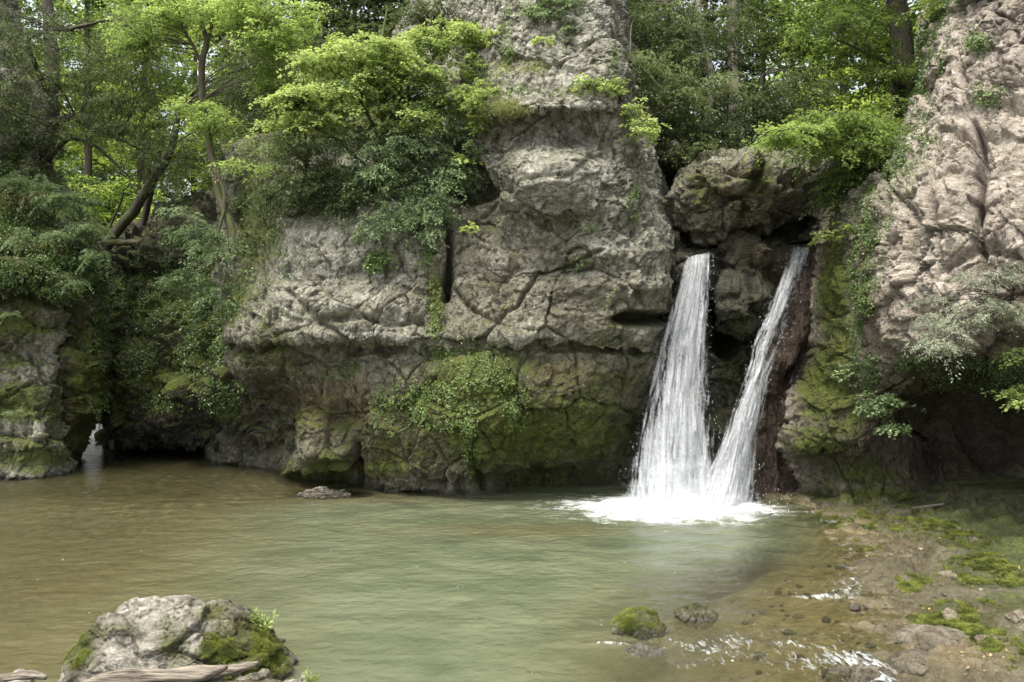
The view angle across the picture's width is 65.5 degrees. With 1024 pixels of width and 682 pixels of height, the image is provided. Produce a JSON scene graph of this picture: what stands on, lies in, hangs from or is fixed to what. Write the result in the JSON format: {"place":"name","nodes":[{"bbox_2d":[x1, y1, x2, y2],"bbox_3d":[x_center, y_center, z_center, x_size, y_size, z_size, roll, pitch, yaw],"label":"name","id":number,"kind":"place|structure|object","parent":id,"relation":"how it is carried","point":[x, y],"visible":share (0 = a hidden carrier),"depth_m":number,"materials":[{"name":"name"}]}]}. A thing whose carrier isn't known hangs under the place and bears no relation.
{"place":"outdoors","nodes":[
{"label":"outdoors","id":0,"kind":"place"},
{"bbox_2d":[0,0,103,480],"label":"cliff","id":1,"kind":"structure","parent":0,"point":[32,446],"depth_m":23.80,"materials":[{"name":"stone"}]},
{"bbox_2d":[0,169,33,196],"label":"fern","id":2,"kind":"object","parent":1,"relation":"attached to","point":[14,181],"visible":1,"depth_m":23.90,"materials":[{"name":"green plant"}]},
{"bbox_2d":[0,227,35,256],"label":"fern","id":3,"kind":"object","parent":1,"relation":"attached to","point":[15,238],"visible":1,"depth_m":22.59,"materials":[{"name":"green plant"}]},
{"bbox_2d":[5,179,60,219],"bbox_3d":[-15.650,-4.710,27.245,1.466,2.056,6.660,0,0,-16],"label":"herb patch","id":4,"kind":"object","parent":1,"relation":"on","point":[25,202],"visible":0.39,"depth_m":24.51,"materials":[{"name":"green plant"}]},
{"bbox_2d":[14,174,59,208],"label":"fern","id":5,"kind":"object","parent":1,"relation":"attached to","point":[37,186],"visible":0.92,"depth_m":24.12,"materials":[{"name":"green plant"}]},
{"bbox_2d":[32,225,76,256],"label":"fern","id":6,"kind":"object","parent":1,"relation":"attached to","point":[49,234],"visible":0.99,"depth_m":23.51,"materials":[{"name":"green plant"}]},
{"bbox_2d":[0,109,113,310],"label":"undergrowth","id":7,"kind":"object","parent":1,"relation":"on","point":[73,264],"visible":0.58,"depth_m":24.49,"materials":[{"name":"green plant"}]},
{"bbox_2d":[29,184,91,219],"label":"fern","id":8,"kind":"object","parent":1,"relation":"attached to","point":[53,195],"visible":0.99,"depth_m":24.05,"materials":[{"name":"green plant"}]},
{"bbox_2d":[54,275,93,294],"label":"fern","id":9,"kind":"object","parent":1,"relation":"attached to","point":[73,283],"visible":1,"depth_m":23.40,"materials":[{"name":"green plant"}]},
{"bbox_2d":[50,190,108,223],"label":"fern","id":10,"kind":"object","parent":1,"relation":"attached to","point":[82,202],"visible":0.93,"depth_m":24.29,"materials":[{"name":"green plant"}]},
{"bbox_2d":[63,216,114,243],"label":"fern","id":11,"kind":"object","parent":1,"relation":"attached to","point":[86,226],"visible":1,"depth_m":23.95,"materials":[{"name":"green plant"}]},
{"bbox_2d":[75,245,111,277],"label":"fern","id":12,"kind":"object","parent":1,"relation":"attached to","point":[93,254],"visible":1,"depth_m":23.72,"materials":[{"name":"green plant"}]},
{"bbox_2d":[0,0,198,211],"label":"yew tree","id":13,"kind":"object","parent":1,"relation":"on","point":[50,131],"visible":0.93,"depth_m":25.96,"materials":[{"name":"green plant"}]},
{"bbox_2d":[56,262,113,458],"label":"cliff","id":14,"kind":"structure","parent":0,"point":[78,378],"depth_m":25.11,"materials":[{"name":"stone"}]},
{"bbox_2d":[70,277,113,429],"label":"ivy","id":15,"kind":"object","parent":14,"relation":"attached to","point":[98,324],"visible":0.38,"depth_m":25.70,"materials":[{"name":"green plant"}]},
{"bbox_2d":[94,188,296,452],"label":"cliff","id":16,"kind":"structure","parent":0,"point":[124,428],"depth_m":26.75,"materials":[{"name":"stone"}]},
{"bbox_2d":[101,239,139,246],"bbox_3d":[-14.238,-3.573,29.003,1.361,0.278,0.239,0,0,0],"label":"log","id":17,"kind":"object","parent":16,"relation":"on","point":[117,242],"visible":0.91,"depth_m":28.91,"materials":[{"name":"brown wood"}]},
{"bbox_2d":[107,224,252,420],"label":"undergrowth","id":18,"kind":"object","parent":16,"relation":"on","point":[214,355],"visible":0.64,"depth_m":26.34,"materials":[{"name":"green plant"}]},
{"bbox_2d":[143,205,250,328],"bbox_3d":[-9.073,-2.225,23.699,4.789,3.815,2.409,0,0,41],"label":"yew shrub","id":19,"kind":"object","parent":16,"relation":"on","point":[224,257],"visible":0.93,"depth_m":23.31,"materials":[{"name":"green plant"}]},
{"bbox_2d":[94,0,337,270],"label":"beech tree","id":20,"kind":"object","parent":16,"relation":"on","point":[237,22],"visible":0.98,"depth_m":23.76,"materials":[{"name":"green plant"}]},
{"bbox_2d":[98,13,335,259],"bbox_3d":[-11.081,-7.516,30.005,10.595,8.936,4.542,0,0,18],"label":"yew tree","id":21,"kind":"object","parent":16,"relation":"on","point":[126,218],"visible":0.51,"depth_m":30.18,"materials":[{"name":"green plant"}]},
{"bbox_2d":[209,293,238,368],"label":"ivy","id":22,"kind":"object","parent":16,"relation":"attached to","point":[227,313],"visible":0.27,"depth_m":23.40,"materials":[{"name":"green plant"}]},
{"bbox_2d":[197,0,687,497],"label":"cliff","id":23,"kind":"structure","parent":0,"point":[555,169],"depth_m":19.85,"materials":[{"name":"stone"}]},
{"bbox_2d":[220,202,322,315],"bbox_3d":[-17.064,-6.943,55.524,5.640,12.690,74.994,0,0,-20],"label":"ivy","id":24,"kind":"object","parent":23,"relation":"attached to","point":[245,270],"visible":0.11,"depth_m":22.36,"materials":[{"name":"green plant"}]},
{"bbox_2d":[221,23,391,236],"bbox_3d":[-6.058,-6.194,22.612,4.287,7.351,7.800,0,0,-23],"label":"yew shrub","id":25,"kind":"object","parent":23,"relation":"on","point":[300,201],"visible":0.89,"depth_m":20.77,"materials":[{"name":"green plant"}]},
{"bbox_2d":[245,7,510,179],"bbox_3d":[-3.166,-6.358,20.379,7.063,5.312,3.242,0,0,0],"label":"maple tree","id":26,"kind":"object","parent":23,"relation":"on","point":[398,79],"visible":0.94,"depth_m":20.14,"materials":[{"name":"green plant"}]},
{"bbox_2d":[271,107,489,258],"bbox_3d":[-3.387,-3.932,20.395,5.655,4.295,3.345,0,0,0],"label":"yew shrub","id":27,"kind":"object","parent":23,"relation":"on","point":[379,159],"visible":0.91,"depth_m":20.10,"materials":[{"name":"green plant"}]},
{"bbox_2d":[317,360,465,437],"bbox_3d":[-3.068,1.436,19.936,4.288,1.983,0.595,0,0,22],"label":"herb patch","id":28,"kind":"object","parent":23,"relation":"on","point":[416,408],"visible":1,"depth_m":19.69,"materials":[{"name":"green plant"}]},
{"bbox_2d":[374,0,477,65],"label":"shrub","id":29,"kind":"object","parent":23,"relation":"on","point":[423,15],"visible":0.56,"depth_m":23.36,"materials":[{"name":"green plant"}]},
{"bbox_2d":[437,139,485,179],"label":"shrub","id":30,"kind":"object","parent":23,"relation":"on","point":[468,144],"visible":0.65,"depth_m":20.09,"materials":[{"name":"green plant"}]},
{"bbox_2d":[446,51,497,137],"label":"shrub","id":31,"kind":"object","parent":23,"relation":"on","point":[466,74],"visible":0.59,"depth_m":19.98,"materials":[{"name":"green plant"}]},
{"bbox_2d":[422,277,530,479],"bbox_3d":[-0.880,0.967,19.444,2.820,5.172,1.330,0,0,35],"label":"ivy","id":32,"kind":"object","parent":23,"relation":"attached to","point":[439,352],"visible":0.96,"depth_m":19.16,"materials":[{"name":"green plant"}]},
{"bbox_2d":[362,239,616,312],"bbox_3d":[-0.605,-1.631,19.515,6.349,1.942,0.864,0,0,11],"label":"herb patch","id":33,"kind":"object","parent":23,"relation":"on","point":[372,263],"visible":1,"depth_m":19.85,"materials":[{"name":"green plant"}]},
{"bbox_2d":[452,59,616,130],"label":"grass","id":34,"kind":"structure","parent":23,"relation":"on","point":[507,108],"depth_m":19.20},
{"bbox_2d":[461,0,642,232],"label":"herb patch","id":35,"kind":"object","parent":23,"relation":"on","point":[520,87],"visible":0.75,"depth_m":19.62,"materials":[{"name":"green plant"}]},
{"bbox_2d":[516,0,588,42],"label":"shrub","id":36,"kind":"object","parent":23,"relation":"on","point":[538,10],"visible":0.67,"depth_m":19.86,"materials":[{"name":"green plant"}]},
{"bbox_2d":[569,73,671,148],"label":"shrub","id":37,"kind":"object","parent":23,"relation":"attached to","point":[620,93],"visible":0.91,"depth_m":18.97,"materials":[{"name":"green plant"}]},
{"bbox_2d":[0,424,905,681],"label":"water","id":38,"kind":"structure","parent":0,"point":[539,583],"depth_m":14.01,"materials":[{"name":"liquid"}]},
{"bbox_2d":[611,608,666,640],"bbox_3d":[1.745,3.974,10.920,0.712,0.628,0.608,0,0,34],"label":"rock","id":39,"kind":"object","parent":38,"relation":"in","point":[641,633],"visible":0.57,"depth_m":10.74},
{"bbox_2d":[610,606,661,633],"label":"moss","id":40,"kind":"object","parent":39,"relation":"on","point":[626,624],"visible":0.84,"depth_m":10.83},
{"bbox_2d":[624,643,668,672],"bbox_3d":[1.709,4.082,10.247,0.622,0.341,0.438,0,0,0],"label":"rock","id":41,"kind":"object","parent":38,"relation":"in","point":[640,650],"visible":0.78,"depth_m":10.14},
{"bbox_2d":[630,490,721,507],"bbox_3d":[4.300,3.888,19.375,4.000,0.424,2.050,0,0,0],"label":"foam","id":42,"kind":"object","parent":38,"relation":"on","point":[693,500],"visible":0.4,"depth_m":19.32,"materials":[{"name":"white"}]},
{"bbox_2d":[674,602,718,629],"bbox_3d":[2.666,3.969,11.504,0.633,0.318,0.484,0,0,0],"label":"rock","id":43,"kind":"object","parent":38,"relation":"in","point":[694,612],"visible":0.98,"depth_m":11.37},
{"bbox_2d":[95,212,811,243],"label":"ground","id":44,"kind":"structure","parent":0,"point":[792,231],"depth_m":27.54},
{"bbox_2d":[32,40,92,179],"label":"woodland tree","id":45,"kind":"object","parent":44,"relation":"on","point":[67,152],"visible":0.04,"depth_m":60.23,"materials":[{"name":"green plant"}]},
{"bbox_2d":[31,0,99,178],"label":"woodland tree","id":46,"kind":"object","parent":44,"relation":"on","point":[72,3],"visible":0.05,"depth_m":65.86,"materials":[{"name":"green plant"}]},
{"bbox_2d":[18,0,169,215],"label":"woodland tree","id":47,"kind":"object","parent":44,"relation":"on","point":[88,149],"visible":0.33,"depth_m":43.85,"materials":[{"name":"green plant"}]},
{"bbox_2d":[57,6,136,180],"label":"woodland tree","id":48,"kind":"object","parent":44,"relation":"on","point":[94,161],"visible":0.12,"depth_m":57.53,"materials":[{"name":"green plant"}]},
{"bbox_2d":[63,174,141,222],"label":"bush","id":49,"kind":"object","parent":44,"relation":"on","point":[104,215],"visible":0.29,"depth_m":37.98,"materials":[{"name":"green plant"}]},
{"bbox_2d":[65,164,154,211],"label":"bush","id":50,"kind":"object","parent":44,"relation":"on","point":[97,176],"visible":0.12,"depth_m":45.02,"materials":[{"name":"green plant"}]},
{"bbox_2d":[78,61,153,205],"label":"woodland tree","id":51,"kind":"object","parent":44,"relation":"on","point":[131,187],"visible":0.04,"depth_m":69.91,"materials":[{"name":"green plant"}]},
{"bbox_2d":[85,176,166,225],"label":"bush","id":52,"kind":"object","parent":44,"relation":"on","point":[127,200],"visible":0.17,"depth_m":38.94,"materials":[{"name":"green plant"}]},
{"bbox_2d":[73,0,209,193],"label":"woodland tree","id":53,"kind":"object","parent":44,"relation":"on","point":[180,91],"visible":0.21,"depth_m":52.01,"materials":[{"name":"green plant"}]},
{"bbox_2d":[98,3,200,187],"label":"woodland tree","id":54,"kind":"object","parent":44,"relation":"on","point":[154,113],"visible":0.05,"depth_m":63.62,"materials":[{"name":"green plant"}]},
{"bbox_2d":[135,135,188,207],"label":"woodland tree","id":55,"kind":"object","parent":44,"relation":"on","point":[158,188],"visible":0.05,"depth_m":81.49,"materials":[{"name":"green plant"}]},
{"bbox_2d":[114,1,246,193],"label":"woodland tree","id":56,"kind":"object","parent":44,"relation":"on","point":[195,80],"visible":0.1,"depth_m":57.37,"materials":[{"name":"green plant"}]},
{"bbox_2d":[151,0,288,194],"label":"woodland tree","id":57,"kind":"object","parent":44,"relation":"on","point":[191,144],"visible":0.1,"depth_m":41.38,"materials":[{"name":"green plant"}]},
{"bbox_2d":[165,0,289,192],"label":"woodland tree","id":58,"kind":"object","parent":44,"relation":"on","point":[191,67],"visible":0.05,"depth_m":48.82,"materials":[{"name":"green plant"}]},
{"bbox_2d":[200,0,353,138],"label":"woodland tree","id":59,"kind":"object","parent":44,"relation":"on","point":[243,53],"visible":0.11,"depth_m":39.22,"materials":[{"name":"green plant"}]},
{"bbox_2d":[253,0,373,130],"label":"woodland tree","id":60,"kind":"object","parent":44,"relation":"on","point":[351,12],"visible":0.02,"depth_m":46.93,"materials":[{"name":"green plant"}]},
{"bbox_2d":[280,0,404,117],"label":"woodland tree","id":61,"kind":"object","parent":44,"relation":"on","point":[371,16],"visible":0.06,"depth_m":38.70,"materials":[{"name":"green plant"}]},
{"bbox_2d":[312,0,406,91],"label":"woodland tree","id":62,"kind":"object","parent":44,"relation":"on","point":[349,28],"visible":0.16,"depth_m":36.78,"materials":[{"name":"green plant"}]},
{"bbox_2d":[627,0,710,142],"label":"woodland tree","id":63,"kind":"object","parent":44,"relation":"on","point":[661,42],"visible":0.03,"depth_m":33.89,"materials":[{"name":"green plant"}]},
{"bbox_2d":[652,0,775,139],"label":"woodland tree","id":64,"kind":"object","parent":44,"relation":"on","point":[748,80],"visible":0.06,"depth_m":36.70,"materials":[{"name":"green plant"}]},
{"bbox_2d":[673,0,816,142],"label":"woodland tree","id":65,"kind":"object","parent":44,"relation":"on","point":[767,64],"visible":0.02,"depth_m":52.61,"materials":[{"name":"green plant"}]},
{"bbox_2d":[711,0,829,138],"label":"woodland tree","id":66,"kind":"object","parent":44,"relation":"on","point":[762,60],"visible":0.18,"depth_m":40.73,"materials":[{"name":"green plant"}]},
{"bbox_2d":[755,0,837,129],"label":"woodland tree","id":67,"kind":"object","parent":44,"relation":"on","point":[804,47],"visible":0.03,"depth_m":65.22,"materials":[{"name":"green plant"}]},
{"bbox_2d":[790,41,864,121],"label":"woodland tree","id":68,"kind":"object","parent":44,"relation":"on","point":[834,46],"visible":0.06,"depth_m":49.78,"materials":[{"name":"green plant"}]},
{"bbox_2d":[769,0,888,138],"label":"woodland tree","id":69,"kind":"object","parent":44,"relation":"on","point":[786,55],"visible":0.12,"depth_m":37.64,"materials":[{"name":"green plant"}]},
{"bbox_2d":[810,0,926,139],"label":"woodland tree","id":70,"kind":"object","parent":44,"relation":"on","point":[849,75],"visible":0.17,"depth_m":33.97,"materials":[{"name":"green plant"}]},
{"bbox_2d":[822,0,917,122],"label":"woodland tree","id":71,"kind":"object","parent":44,"relation":"on","point":[872,87],"visible":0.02,"depth_m":43.90,"materials":[{"name":"green plant"}]},
{"bbox_2d":[20,0,919,209],"label":"sky","id":72,"kind":"structure","parent":0,"point":[31,1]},
{"bbox_2d":[0,426,1023,681],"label":"riverbed","id":73,"kind":"structure","parent":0,"point":[986,506],"depth_m":13.69,"materials":[{"name":"soil"}]},
{"bbox_2d":[0,670,47,681],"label":"driftwood","id":74,"kind":"object","parent":73,"relation":"on","point":[23,675],"visible":1,"depth_m":8.38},
{"bbox_2d":[81,664,227,681],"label":"driftwood","id":75,"kind":"object","parent":73,"relation":"on","point":[197,673],"visible":1,"depth_m":8.19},
{"bbox_2d":[57,594,298,681],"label":"boulder","id":76,"kind":"object","parent":73,"relation":"on","point":[158,632],"visible":0.71,"depth_m":9.12,"materials":[{"name":"stone"}]},
{"bbox_2d":[63,607,291,679],"bbox_3d":[-4.023,3.821,9.700,2.809,1.130,1.696,0,0,0],"label":"moss","id":77,"kind":"object","parent":76,"relation":"on","point":[266,639],"visible":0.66,"depth_m":9.21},
{"bbox_2d":[250,608,278,629],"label":"sprig","id":78,"kind":"object","parent":77,"relation":"on","point":[267,619],"visible":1,"depth_m":9.51,"materials":[{"name":"green plant"}]},
{"bbox_2d":[212,661,259,678],"bbox_3d":[-3.207,3.536,8.400,1.059,0.286,0.118,0,0,-8],"label":"driftwood","id":79,"kind":"object","parent":73,"relation":"on","point":[235,668],"visible":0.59,"depth_m":8.41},
{"bbox_2d":[235,668,271,681],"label":"rock","id":80,"kind":"object","parent":73,"relation":"on","point":[262,674],"visible":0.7,"depth_m":8.85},
{"bbox_2d":[296,486,351,498],"bbox_3d":[-4.879,3.904,20.675,1.480,0.272,0.765,0,0,0],"label":"rock","id":81,"kind":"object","parent":73,"relation":"on","point":[324,490],"depth_m":20.52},
{"bbox_2d":[747,243,822,498],"bbox_3d":[7.444,1.243,21.179,3.063,7.789,1.482,0,0,-29],"label":"rock rib","id":82,"kind":"object","parent":73,"relation":"on","point":[785,351],"visible":0.69,"depth_m":20.51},
{"bbox_2d":[666,245,809,513],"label":"waterfall","id":83,"kind":"structure","parent":82,"relation":"on","point":[724,482],"depth_m":19.55,"materials":[{"name":"liquid"}]},
{"bbox_2d":[781,346,809,492],"bbox_3d":[7.602,1.843,21.012,2.117,5.568,1.135,0,0,-14],"label":"rock rib","id":84,"kind":"object","parent":73,"relation":"on","point":[794,372],"visible":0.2,"depth_m":20.59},
{"bbox_2d":[729,555,884,681],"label":"gravel","id":85,"kind":"structure","parent":73,"relation":"on","point":[757,655],"depth_m":11.80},
{"bbox_2d":[820,664,897,681],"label":"rock","id":86,"kind":"object","parent":73,"relation":"on","point":[859,673],"visible":0.96,"depth_m":9.45,"materials":[{"name":"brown stone"}]},
{"bbox_2d":[790,504,1023,670],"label":"moss","id":87,"kind":"object","parent":73,"relation":"on","point":[991,644],"visible":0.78,"depth_m":13.07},
{"bbox_2d":[885,649,932,675],"bbox_3d":[4.954,4.029,9.728,0.705,0.461,0.624,0,0,0],"label":"rock","id":88,"kind":"object","parent":73,"relation":"on","point":[911,662],"visible":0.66,"depth_m":9.64,"materials":[{"name":"brown stone"}]},
{"bbox_2d":[810,503,1019,673],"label":"leaf litter","id":89,"kind":"object","parent":73,"relation":"on","point":[990,654],"visible":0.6,"depth_m":12.29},
{"bbox_2d":[896,624,965,650],"bbox_3d":[5.598,3.992,10.595,1.028,0.377,0.904,0,0,0],"label":"rock","id":90,"kind":"object","parent":73,"relation":"on","point":[926,637],"visible":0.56,"depth_m":10.46,"materials":[{"name":"brown stone"}]},
{"bbox_2d":[845,498,1023,658],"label":"gravel","id":91,"kind":"structure","parent":73,"relation":"on","point":[943,594],"depth_m":12.24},
{"bbox_2d":[941,608,958,618],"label":"stone","id":92,"kind":"object","parent":73,"relation":"on","point":[947,613],"visible":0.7,"depth_m":11.12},
{"bbox_2d":[1005,609,1023,622],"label":"stone","id":93,"kind":"object","parent":73,"relation":"on","point":[1016,616],"visible":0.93,"depth_m":10.85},
{"bbox_2d":[617,139,874,490],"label":"cliff","id":94,"kind":"structure","parent":0,"point":[725,366],"depth_m":22.13,"materials":[{"name":"stone"}]},
{"bbox_2d":[580,251,768,512],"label":"waterfall","id":95,"kind":"structure","parent":94,"relation":"attached to","point":[677,417],"depth_m":19.79,"materials":[{"name":"liquid"}]},
{"bbox_2d":[624,0,779,169],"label":"yew tree","id":96,"kind":"object","parent":94,"relation":"on","point":[666,97],"visible":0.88,"depth_m":22.82,"materials":[{"name":"green plant"}]},
{"bbox_2d":[709,228,775,341],"bbox_3d":[6.229,-1.512,21.578,1.764,3.111,2.043,0,0,0],"label":"boulder","id":97,"kind":"object","parent":94,"relation":"on","point":[742,295],"visible":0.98,"depth_m":21.04,"materials":[{"name":"stone"}]},
{"bbox_2d":[663,146,832,247],"bbox_3d":[6.224,-3.947,21.922,4.372,2.693,3.635,0,0,0],"label":"boulder","id":98,"kind":"object","parent":97,"relation":"on","point":[704,206],"visible":0.91,"depth_m":20.86,"materials":[{"name":"stone"}]},
{"bbox_2d":[678,0,817,142],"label":"beech tree","id":99,"kind":"object","parent":94,"relation":"on","point":[772,22],"visible":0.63,"depth_m":26.52,"materials":[{"name":"green plant"}]},
{"bbox_2d":[674,57,856,188],"bbox_3d":[7.574,-6.342,23.355,4.746,5.301,7.461,0,0,26],"label":"yew tree","id":100,"kind":"object","parent":94,"relation":"on","point":[759,105],"visible":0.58,"depth_m":23.71,"materials":[{"name":"green plant"}]},
{"bbox_2d":[775,0,1023,506],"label":"cliff","id":101,"kind":"structure","parent":0,"point":[966,212],"depth_m":17.62,"materials":[{"name":"stone"}]},
{"bbox_2d":[803,213,856,249],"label":"shrub","id":102,"kind":"object","parent":101,"relation":"on","point":[828,236],"visible":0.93,"depth_m":19.29,"materials":[{"name":"green plant"}]},
{"bbox_2d":[739,0,942,220],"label":"beech tree","id":103,"kind":"object","parent":101,"relation":"on","point":[852,128],"visible":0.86,"depth_m":20.77,"materials":[{"name":"green plant"}]},
{"bbox_2d":[824,41,934,359],"bbox_3d":[11.203,-5.751,24.713,3.372,12.417,17.684,0,0,26],"label":"ivy","id":104,"kind":"object","parent":101,"relation":"attached to","point":[858,305],"visible":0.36,"depth_m":18.12,"materials":[{"name":"green plant"}]},
{"bbox_2d":[832,352,926,439],"bbox_3d":[7.915,1.157,17.404,1.422,1.860,1.778,0,0,-41],"label":"shrub","id":105,"kind":"object","parent":101,"relation":"on","point":[876,403],"visible":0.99,"depth_m":17.16,"materials":[{"name":"green plant"}]},
{"bbox_2d":[910,0,964,115],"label":"ivy","id":106,"kind":"object","parent":101,"relation":"attached to","point":[932,35],"visible":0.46,"depth_m":19.52,"materials":[{"name":"green plant"}]},
{"bbox_2d":[855,346,1023,415],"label":"herb patch","id":107,"kind":"object","parent":101,"relation":"attached to","point":[928,360],"visible":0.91,"depth_m":16.64,"materials":[{"name":"green plant"}]},
{"bbox_2d":[889,24,1010,171],"bbox_3d":[9.909,-5.386,19.026,2.064,3.585,6.534,0,0,15],"label":"herb patch","id":108,"kind":"object","parent":101,"relation":"on","point":[976,48],"visible":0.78,"depth_m":17.12,"materials":[{"name":"green plant"}]},
{"bbox_2d":[901,260,1023,382],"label":"shrub","id":109,"kind":"object","parent":101,"relation":"attached to","point":[1000,306],"visible":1,"depth_m":13.83,"materials":[{"name":"green plant"}]},
{"bbox_2d":[980,345,1023,412],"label":"shrub","id":110,"kind":"object","parent":101,"relation":"on","point":[1014,390],"visible":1,"depth_m":13.95,"materials":[{"name":"green plant"}]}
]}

